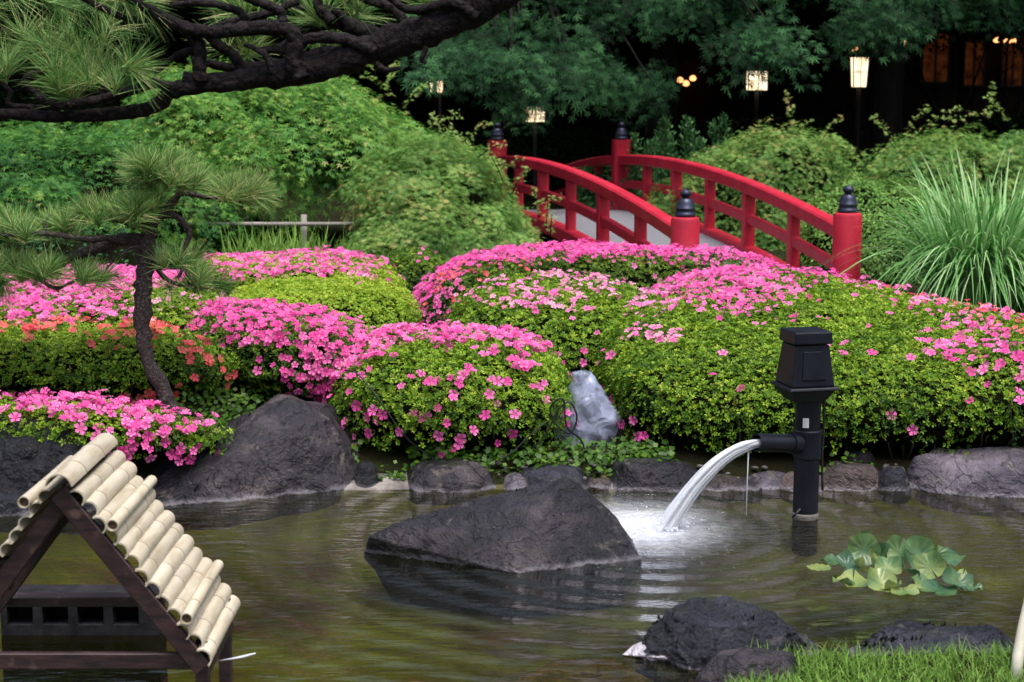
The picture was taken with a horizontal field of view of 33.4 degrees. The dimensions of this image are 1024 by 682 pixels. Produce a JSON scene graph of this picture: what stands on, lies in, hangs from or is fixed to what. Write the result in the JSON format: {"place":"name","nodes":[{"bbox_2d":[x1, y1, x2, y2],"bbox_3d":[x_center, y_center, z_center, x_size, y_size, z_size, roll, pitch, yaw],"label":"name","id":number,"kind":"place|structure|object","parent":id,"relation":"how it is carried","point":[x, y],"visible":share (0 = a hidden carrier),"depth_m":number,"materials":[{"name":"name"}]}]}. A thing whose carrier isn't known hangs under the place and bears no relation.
{"place":"outdoors","nodes":[
{"label":"outdoors","id":0,"kind":"place"},
{"bbox_2d":[0,158,1023,681],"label":"ground","id":1,"kind":"structure","parent":0,"point":[274,650],"depth_m":6.81,"materials":[{"name":"soil"}]},
{"bbox_2d":[0,414,146,533],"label":"shore boulder","id":2,"kind":"object","parent":1,"relation":"on","point":[28,462],"visible":0.27,"depth_m":7.15,"materials":[{"name":"grey stone"}]},
{"bbox_2d":[0,222,202,280],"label":"shrub","id":3,"kind":"object","parent":1,"relation":"on","point":[129,257],"visible":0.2,"depth_m":12.39,"materials":[{"name":"green plant"}]},
{"bbox_2d":[0,263,228,346],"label":"azalea hedge","id":4,"kind":"object","parent":1,"relation":"on","point":[96,304],"visible":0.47,"depth_m":9.06,"materials":[{"name":"pink plant"}]},
{"bbox_2d":[0,387,235,465],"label":"azalea bush","id":5,"kind":"object","parent":1,"relation":"on","point":[134,426],"visible":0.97,"depth_m":7.29,"materials":[{"name":"pink plant"}]},
{"bbox_2d":[0,315,241,406],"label":"azalea bush","id":6,"kind":"object","parent":1,"relation":"on","point":[38,359],"visible":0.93,"depth_m":7.94,"materials":[{"name":"green plant"}]},
{"bbox_2d":[0,110,261,268],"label":"maple shrub","id":7,"kind":"object","parent":1,"relation":"on","point":[40,174],"visible":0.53,"depth_m":13.57,"materials":[{"name":"green plant"}]},
{"bbox_2d":[0,132,287,420],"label":"pine","id":8,"kind":"object","parent":1,"relation":"on","point":[149,170],"visible":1,"depth_m":7.51,"materials":[{"name":"green plant"}]},
{"bbox_2d":[0,0,299,99],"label":"maple tree","id":9,"kind":"object","parent":1,"relation":"on","point":[186,12],"visible":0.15,"depth_m":23.83,"materials":[{"name":"green plant"}]},
{"bbox_2d":[0,75,417,184],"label":"evergreen hedge","id":10,"kind":"object","parent":1,"relation":"on","point":[21,95],"visible":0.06,"depth_m":24.09,"materials":[{"name":"green plant"}]},
{"bbox_2d":[10,0,418,67],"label":"maple tree","id":11,"kind":"object","parent":1,"relation":"on","point":[195,12],"visible":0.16,"depth_m":30.32,"materials":[{"name":"green plant"}]},
{"bbox_2d":[148,394,360,530],"bbox_3d":[-1.195,0.554,7.674,1.108,0.586,0.763,-4,10,-25],"label":"shore boulder","id":12,"kind":"object","parent":1,"relation":"on","point":[280,445],"visible":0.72,"depth_m":7.43,"materials":[{"name":"grey stone"}]},
{"bbox_2d":[0,0,519,122],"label":"pine","id":13,"kind":"object","parent":1,"relation":"on","point":[355,44],"visible":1,"depth_m":5.50,"materials":[{"name":"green plant"}]},
{"bbox_2d":[79,54,452,240],"bbox_3d":[-2.243,-1.799,15.576,3.423,1.995,3.071,4,10,24],"label":"weeping maple","id":14,"kind":"object","parent":1,"relation":"on","point":[303,138],"visible":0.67,"depth_m":14.68,"materials":[{"name":"green plant"}]},
{"bbox_2d":[189,214,365,251],"bbox_3d":[-2.095,-0.747,14.035,1.816,0.578,0.103,0,9,0],"label":"pole fence","id":15,"kind":"object","parent":1,"relation":"on","point":[303,223],"visible":0.23,"depth_m":13.96,"materials":[{"name":"grey wood"}]},
{"bbox_2d":[185,296,379,403],"bbox_3d":[-1.228,0.048,8.807,1.170,0.529,1.442,0,9,0],"label":"azalea hedge","id":16,"kind":"object","parent":1,"relation":"on","point":[264,344],"visible":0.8,"depth_m":8.35,"materials":[{"name":"pink plant"}]},
{"bbox_2d":[183,245,408,299],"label":"azalea bush","id":17,"kind":"object","parent":1,"relation":"on","point":[319,264],"visible":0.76,"depth_m":11.40,"materials":[{"name":"pink plant"}]},
{"bbox_2d":[216,216,397,267],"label":"iris leaves","id":18,"kind":"object","parent":1,"relation":"on","point":[291,244],"visible":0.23,"depth_m":12.81,"materials":[{"name":"green plant"}]},
{"bbox_2d":[229,270,426,346],"bbox_3d":[-1.129,-0.139,10.062,1.261,0.496,1.436,0,9,0],"label":"azalea bush","id":19,"kind":"object","parent":1,"relation":"on","point":[370,305],"visible":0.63,"depth_m":9.85,"materials":[{"name":"green plant"}]},
{"bbox_2d":[354,461,378,487],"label":"shore stone","id":20,"kind":"object","parent":1,"relation":"on","point":[365,475],"visible":0.74,"depth_m":7.54,"materials":[{"name":"grey stone"}]},
{"bbox_2d":[371,245,450,306],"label":"azalea bush","id":21,"kind":"object","parent":1,"relation":"on","point":[414,270],"visible":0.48,"depth_m":12.06,"materials":[{"name":"green plant"}]},
{"bbox_2d":[430,79,442,140],"bbox_3d":[-1.084,-2.872,24.348,0.220,1.716,0.080,0,9,0],"label":"garden lantern","id":22,"kind":"object","parent":1,"relation":"on","point":[439,104],"visible":0.44,"depth_m":24.26,"materials":[{"name":"white"}]},
{"bbox_2d":[327,110,561,278],"bbox_3d":[-0.505,-0.947,13.681,1.960,1.832,1.858,0,9,0],"label":"weeping maple","id":23,"kind":"object","parent":1,"relation":"on","point":[439,197],"visible":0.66,"depth_m":13.33,"materials":[{"name":"green plant"}]},
{"bbox_2d":[319,319,581,458],"bbox_3d":[-0.304,0.213,8.226,1.279,0.548,1.462,0,9,0],"label":"azalea bush","id":24,"kind":"object","parent":1,"relation":"on","point":[474,391],"visible":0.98,"depth_m":7.79,"materials":[{"name":"green plant"}]},
{"bbox_2d":[344,369,433,458],"bbox_3d":[-0.513,0.355,7.660,0.531,0.427,0.069,3,9,16],"label":"cable","id":25,"kind":"object","parent":24,"relation":"attached to","point":[411,442],"visible":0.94,"depth_m":7.66,"materials":[{"name":"black rubber"}]},
{"bbox_2d":[490,422,546,464],"bbox_3d":[0.029,0.457,7.608,0.258,0.187,0.010,-2,9,-13],"label":"cable","id":26,"kind":"object","parent":24,"relation":"attached to","point":[520,444],"visible":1,"depth_m":7.61,"materials":[{"name":"black rubber"}]},
{"bbox_2d":[531,397,584,463],"bbox_3d":[0.204,0.404,7.654,0.270,0.314,0.062,-2,9,-12],"label":"cable","id":27,"kind":"object","parent":24,"relation":"hanging from","point":[555,423],"visible":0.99,"depth_m":7.65,"materials":[{"name":"black rubber"}]},
{"bbox_2d":[407,458,495,504],"bbox_3d":[-0.261,0.639,7.624,0.532,0.223,0.347,0,9,0],"label":"shore stone","id":28,"kind":"object","parent":1,"relation":"on","point":[439,477],"visible":0.62,"depth_m":7.50,"materials":[{"name":"grey stone"}]},
{"bbox_2d":[300,0,684,136],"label":"maple tree","id":29,"kind":"object","parent":1,"relation":"on","point":[502,62],"visible":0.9,"depth_m":18.26,"materials":[{"name":"green plant"}]},
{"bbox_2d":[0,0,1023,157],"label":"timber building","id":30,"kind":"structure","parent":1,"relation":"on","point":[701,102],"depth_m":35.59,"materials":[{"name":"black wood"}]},
{"bbox_2d":[920,32,950,83],"bbox_3d":[8.795,-5.889,35.482,0.606,1.071,0.170,0,9,0],"label":"window","id":31,"kind":"structure","parent":30,"relation":"in","point":[935,69],"depth_m":35.47,"materials":[{"name":"orange"}]},
{"bbox_2d":[962,40,986,86],"bbox_3d":[9.598,-5.768,35.500,0.464,0.966,0.170,0,9,0],"label":"window","id":32,"kind":"structure","parent":30,"relation":"in","point":[970,64],"depth_m":35.46,"materials":[{"name":"orange"}]},
{"bbox_2d":[1000,35,1023,86],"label":"window","id":33,"kind":"structure","parent":30,"relation":"in","point":[1014,74],"depth_m":35.47,"materials":[{"name":"orange"}]},
{"bbox_2d":[503,472,525,491],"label":"shore stone","id":34,"kind":"object","parent":1,"relation":"on","point":[513,481],"visible":0.34,"depth_m":7.53,"materials":[{"name":"grey stone"}]},
{"bbox_2d":[406,0,635,135],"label":"maple tree","id":35,"kind":"object","parent":1,"relation":"on","point":[570,31],"visible":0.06,"depth_m":31.52,"materials":[{"name":"green plant"}]},
{"bbox_2d":[525,96,551,186],"bbox_3d":[0.329,-2.756,24.467,0.449,1.498,0.449,-4,10,-22],"label":"garden lantern","id":36,"kind":"object","parent":1,"relation":"on","point":[535,152],"visible":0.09,"depth_m":24.41,"materials":[{"name":"white"}]},
{"bbox_2d":[437,269,658,397],"bbox_3d":[0.255,-0.070,9.733,1.368,0.577,1.943,0,9,0],"label":"azalea hedge","id":37,"kind":"object","parent":1,"relation":"on","point":[568,318],"visible":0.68,"depth_m":9.28,"materials":[{"name":"green plant"}]},
{"bbox_2d":[519,463,588,490],"bbox_3d":[0.171,0.624,7.601,0.378,0.152,0.276,0,9,0],"label":"shore stone","id":38,"kind":"object","parent":1,"relation":"on","point":[531,475],"visible":0.33,"depth_m":7.53,"materials":[{"name":"grey stone"}]},
{"bbox_2d":[435,126,683,189],"bbox_3d":[0.581,-2.749,26.237,4.517,1.105,1.899,0,9,0],"label":"evergreen hedge","id":39,"kind":"object","parent":1,"relation":"on","point":[565,147],"visible":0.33,"depth_m":25.57,"materials":[{"name":"green plant"}]},
{"bbox_2d":[514,657,652,681],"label":"submerged rock","id":40,"kind":"object","parent":1,"relation":"on","point":[559,670],"visible":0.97,"depth_m":5.27,"materials":[{"name":"stone"}]},
{"bbox_2d":[144,376,1023,479],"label":"ground cover","id":41,"kind":"object","parent":1,"relation":"on","point":[600,455],"visible":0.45,"depth_m":7.74,"materials":[{"name":"green plant"}]},
{"bbox_2d":[555,370,617,443],"bbox_3d":[0.356,0.337,8.005,0.321,0.408,0.228,0,9,0],"label":"plastic bag","id":42,"kind":"object","parent":1,"relation":"on","point":[605,417],"visible":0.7,"depth_m":7.94,"materials":[{"name":"grey"}]},
{"bbox_2d":[408,238,788,341],"bbox_3d":[0.411,-0.337,11.242,2.887,0.640,1.688,-5,10,-28],"label":"azalea hedge","id":43,"kind":"object","parent":1,"relation":"on","point":[436,291],"visible":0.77,"depth_m":10.87,"materials":[{"name":"pink plant"}]},
{"bbox_2d":[588,477,611,497],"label":"shore stone","id":44,"kind":"object","parent":1,"relation":"on","point":[600,483],"visible":0.6,"depth_m":7.54,"materials":[{"name":"stone"}]},
{"bbox_2d":[339,473,915,503],"bbox_3d":[1.543,0.652,7.611,5.092,0.156,0.325,0,9,1],"label":"pond edge","id":45,"kind":"object","parent":1,"relation":"on","point":[393,484],"visible":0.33,"depth_m":7.52,"materials":[{"name":"grey stone"}]},
{"bbox_2d":[574,165,687,208],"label":"shrub","id":46,"kind":"object","parent":1,"relation":"on","point":[587,198],"visible":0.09,"depth_m":20.42,"materials":[{"name":"green plant"}]},
{"bbox_2d":[378,454,897,479],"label":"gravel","id":47,"kind":"structure","parent":1,"relation":"on","point":[594,465],"depth_m":7.62,"materials":[{"name":"beige gravel"}]},
{"bbox_2d":[621,642,667,660],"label":"foreground rock","id":48,"kind":"object","parent":1,"relation":"on","point":[636,650],"visible":0.31,"depth_m":5.35,"materials":[{"name":"stone"}]},
{"bbox_2d":[610,457,702,506],"bbox_3d":[0.649,0.627,7.623,0.558,0.205,0.324,0,9,0],"label":"shore stone","id":49,"kind":"object","parent":1,"relation":"on","point":[646,477],"visible":0.62,"depth_m":7.51,"materials":[{"name":"grey stone"}]},
{"bbox_2d":[477,121,861,289],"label":"arched bridge","id":50,"kind":"structure","parent":1,"relation":"on","point":[638,221],"depth_m":14.96,"materials":[{"name":"red painted wood"},{"name":"smooth grey concrete"},{"name":"black metal"}]},
{"bbox_2d":[612,112,746,209],"bbox_3d":[2.096,-1.945,19.368,2.070,1.319,1.387,0,9,0],"label":"juniper","id":51,"kind":"object","parent":1,"relation":"on","point":[666,148],"visible":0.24,"depth_m":19.20,"materials":[{"name":"green plant"}]},
{"bbox_2d":[506,0,913,157],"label":"maple tree","id":52,"kind":"object","parent":1,"relation":"on","point":[661,21],"visible":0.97,"depth_m":19.46,"materials":[{"name":"green plant"}]},
{"bbox_2d":[702,474,739,501],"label":"shore stone","id":53,"kind":"object","parent":1,"relation":"on","point":[724,483],"visible":0.62,"depth_m":7.50,"materials":[{"name":"grey stone"}]},
{"bbox_2d":[634,595,819,681],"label":"foreground rock","id":54,"kind":"object","parent":1,"relation":"on","point":[691,637],"visible":0.56,"depth_m":5.30,"materials":[{"name":"grey stone"}]},
{"bbox_2d":[695,647,798,681],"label":"foreground rock","id":55,"kind":"object","parent":1,"relation":"on","point":[726,663],"visible":0.88,"depth_m":4.97,"materials":[{"name":"grey stone"}]},
{"bbox_2d":[739,476,763,502],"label":"shore stone","id":56,"kind":"object","parent":1,"relation":"on","point":[754,486],"visible":0.52,"depth_m":7.50,"materials":[{"name":"grey stone"}]},
{"bbox_2d":[741,62,770,119],"bbox_3d":[3.887,-3.424,27.197,0.482,2.020,0.482,-4,10,-22],"label":"garden lantern","id":57,"kind":"object","parent":1,"relation":"on","point":[764,87],"visible":0.56,"depth_m":26.95,"materials":[{"name":"white"}]},
{"bbox_2d":[645,90,886,250],"bbox_3d":[2.543,-1.534,17.387,2.601,2.038,2.095,0,9,0],"label":"maple shrub","id":58,"kind":"object","parent":1,"relation":"on","point":[801,172],"visible":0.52,"depth_m":16.96,"materials":[{"name":"green plant"}]},
{"bbox_2d":[750,471,785,499],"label":"shore stone","id":59,"kind":"object","parent":1,"relation":"on","point":[769,480],"visible":0.49,"depth_m":7.55,"materials":[{"name":"grey stone"}]},
{"bbox_2d":[681,114,866,184],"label":"evergreen hedge","id":60,"kind":"object","parent":1,"relation":"on","point":[817,125],"visible":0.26,"depth_m":26.19,"materials":[{"name":"green plant"}]},
{"bbox_2d":[751,326,838,556],"bbox_3d":[1.126,0.512,6.992,0.349,1.126,0.212,-2,9,-14],"label":"water spout","id":61,"kind":"object","parent":1,"relation":"on","point":[804,381],"visible":0.98,"depth_m":6.93,"materials":[{"name":"black plastic"}]},
{"bbox_2d":[656,439,760,541],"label":"falling water","id":62,"kind":"structure","parent":61,"relation":"attached to","point":[677,509],"depth_m":6.83,"materials":[{"name":"white liquid"}]},
{"bbox_2d":[746,452,748,514],"bbox_3d":[0.952,0.577,6.897,0.007,0.260,0.006,0,9,0],"label":"water drip","id":63,"kind":"object","parent":61,"relation":"attached to","point":[747,481],"visible":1,"depth_m":6.89,"materials":[{"name":"white"}]},
{"bbox_2d":[779,471,825,502],"bbox_3d":[1.285,0.642,7.568,0.226,0.136,0.225,8,12,42],"label":"shore stone","id":64,"kind":"object","parent":1,"relation":"on","point":[786,484],"visible":0.3,"depth_m":7.51,"materials":[{"name":"stone"}]},
{"bbox_2d":[593,260,1023,459],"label":"azalea hedge","id":65,"kind":"object","parent":1,"relation":"on","point":[698,357],"visible":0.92,"depth_m":8.01,"materials":[{"name":"green plant"}]},
{"bbox_2d":[820,461,878,503],"bbox_3d":[1.509,0.634,7.603,0.373,0.191,0.295,0,9,0],"label":"shore stone","id":66,"kind":"object","parent":1,"relation":"on","point":[845,478],"visible":0.56,"depth_m":7.50,"materials":[{"name":"stone"}]},
{"bbox_2d":[776,174,942,285],"bbox_3d":[3.093,-0.824,14.344,1.744,1.171,1.465,0,9,0],"label":"feathery shrub","id":67,"kind":"object","parent":1,"relation":"on","point":[865,193],"visible":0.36,"depth_m":13.97,"materials":[{"name":"green plant"}]},
{"bbox_2d":[846,48,872,186],"bbox_3d":[5.066,-3.192,25.006,0.372,2.195,0.372,4,10,22],"label":"garden lantern","id":68,"kind":"object","parent":1,"relation":"on","point":[858,81],"visible":0.77,"depth_m":24.83,"materials":[{"name":"frosted lamp glass"},{"name":"black metal"}]},
{"bbox_2d":[844,450,874,461],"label":"shore stone","id":69,"kind":"object","parent":1,"relation":"on","point":[867,456],"visible":0.38,"depth_m":7.71,"materials":[{"name":"grey stone"}]},
{"bbox_2d":[785,0,939,163],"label":"young tree","id":70,"kind":"object","parent":1,"relation":"on","point":[863,122],"visible":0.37,"depth_m":27.16,"materials":[{"name":"green plant"}]},
{"bbox_2d":[715,0,1023,151],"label":"maple tree","id":71,"kind":"object","parent":1,"relation":"on","point":[872,87],"visible":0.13,"depth_m":31.16,"materials":[{"name":"green plant"}]},
{"bbox_2d":[725,0,1023,184],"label":"maple tree","id":72,"kind":"object","parent":1,"relation":"on","point":[891,22],"visible":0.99,"depth_m":19.37,"materials":[{"name":"green plant"}]},
{"bbox_2d":[878,465,911,502],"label":"shore stone","id":73,"kind":"object","parent":1,"relation":"on","point":[891,478],"visible":0.8,"depth_m":7.50,"materials":[{"name":"grey stone"}]},
{"bbox_2d":[906,453,938,483],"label":"shore stone","id":74,"kind":"object","parent":1,"relation":"on","point":[921,465],"visible":0.34,"depth_m":7.56,"materials":[{"name":"grey stone"}]},
{"bbox_2d":[823,134,1023,323],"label":"silver grass","id":75,"kind":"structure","parent":1,"relation":"on","point":[962,256],"depth_m":11.57,"materials":[{"name":"plant"}]},
{"bbox_2d":[829,82,1023,223],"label":"maple shrub","id":76,"kind":"object","parent":1,"relation":"on","point":[989,157],"visible":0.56,"depth_m":16.15,"materials":[{"name":"green plant"}]},
{"bbox_2d":[901,109,1023,157],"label":"evergreen hedge","id":77,"kind":"object","parent":1,"relation":"on","point":[997,126],"visible":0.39,"depth_m":26.22,"materials":[{"name":"green plant"}]},
{"bbox_2d":[904,2,1023,146],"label":"young tree","id":78,"kind":"object","parent":1,"relation":"on","point":[957,124],"visible":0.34,"depth_m":25.19,"materials":[{"name":"green plant"}]},
{"bbox_2d":[911,446,1023,516],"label":"shore boulder","id":79,"kind":"object","parent":1,"relation":"on","point":[993,473],"visible":0.81,"depth_m":7.44,"materials":[{"name":"grey stone"}]},
{"bbox_2d":[940,1,1023,121],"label":"young tree","id":80,"kind":"object","parent":1,"relation":"on","point":[1018,105],"visible":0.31,"depth_m":26.71,"materials":[{"name":"green plant"}]},
{"bbox_2d":[1010,601,1023,679],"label":"bamboo stake","id":81,"kind":"object","parent":1,"relation":"on","point":[1017,661],"visible":0.93,"depth_m":4.97,"materials":[{"name":"beige wood"}]},
{"bbox_2d":[0,489,1023,681],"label":"water","id":82,"kind":"structure","parent":0,"point":[635,536],"depth_m":6.37,"materials":[{"name":"green liquid"}]},
{"bbox_2d":[0,584,167,681],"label":"concrete block","id":83,"kind":"structure","parent":82,"relation":"in","point":[53,628],"depth_m":5.57,"materials":[{"name":"grey concrete"}]},
{"bbox_2d":[0,433,239,681],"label":"duck house","id":84,"kind":"structure","parent":82,"relation":"in","point":[178,569],"depth_m":4.64,"materials":[{"name":"brown paint"}]},
{"bbox_2d":[218,653,255,661],"bbox_3d":[-0.758,0.871,4.699,0.128,0.046,0.018,4,10,24],"label":"plastic strip","id":85,"kind":"object","parent":84,"relation":"attached to","point":[241,657],"visible":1,"depth_m":4.69,"materials":[{"name":"white plastic"}]},
{"bbox_2d":[363,477,641,617],"bbox_3d":[-0.027,0.782,6.573,1.022,0.505,0.660,-4,10,-23],"label":"pond rock","id":86,"kind":"object","parent":82,"relation":"in","point":[554,526],"visible":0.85,"depth_m":6.42,"materials":[{"name":"grey stone"}]},
{"bbox_2d":[620,506,701,539],"bbox_3d":[0.556,0.720,6.856,0.466,0.083,0.351,0,9,0],"label":"splash","id":87,"kind":"object","parent":82,"relation":"on","point":[650,523],"visible":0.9,"depth_m":6.83,"materials":[{"name":"white liquid"}]},
{"bbox_2d":[806,530,982,595],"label":"water lily","id":88,"kind":"object","parent":82,"relation":"on","point":[926,559],"visible":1,"depth_m":6.22,"materials":[{"name":"green plant"}]},
{"bbox_2d":[845,620,1013,655],"bbox_3d":[1.322,0.958,5.366,0.554,0.133,0.371,0,9,0],"label":"foreground rock","id":89,"kind":"object","parent":82,"relation":"on","point":[905,634],"visible":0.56,"depth_m":5.31,"materials":[{"name":"grey stone"}]},
{"bbox_2d":[724,635,1023,681],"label":"grass","id":90,"kind":"structure","parent":0,"point":[868,663],"depth_m":5.02,"materials":[{"name":"green plant"}]},
{"bbox_2d":[805,285,1023,319],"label":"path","id":91,"kind":"structure","parent":0,"point":[955,311],"depth_m":11.71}
]}

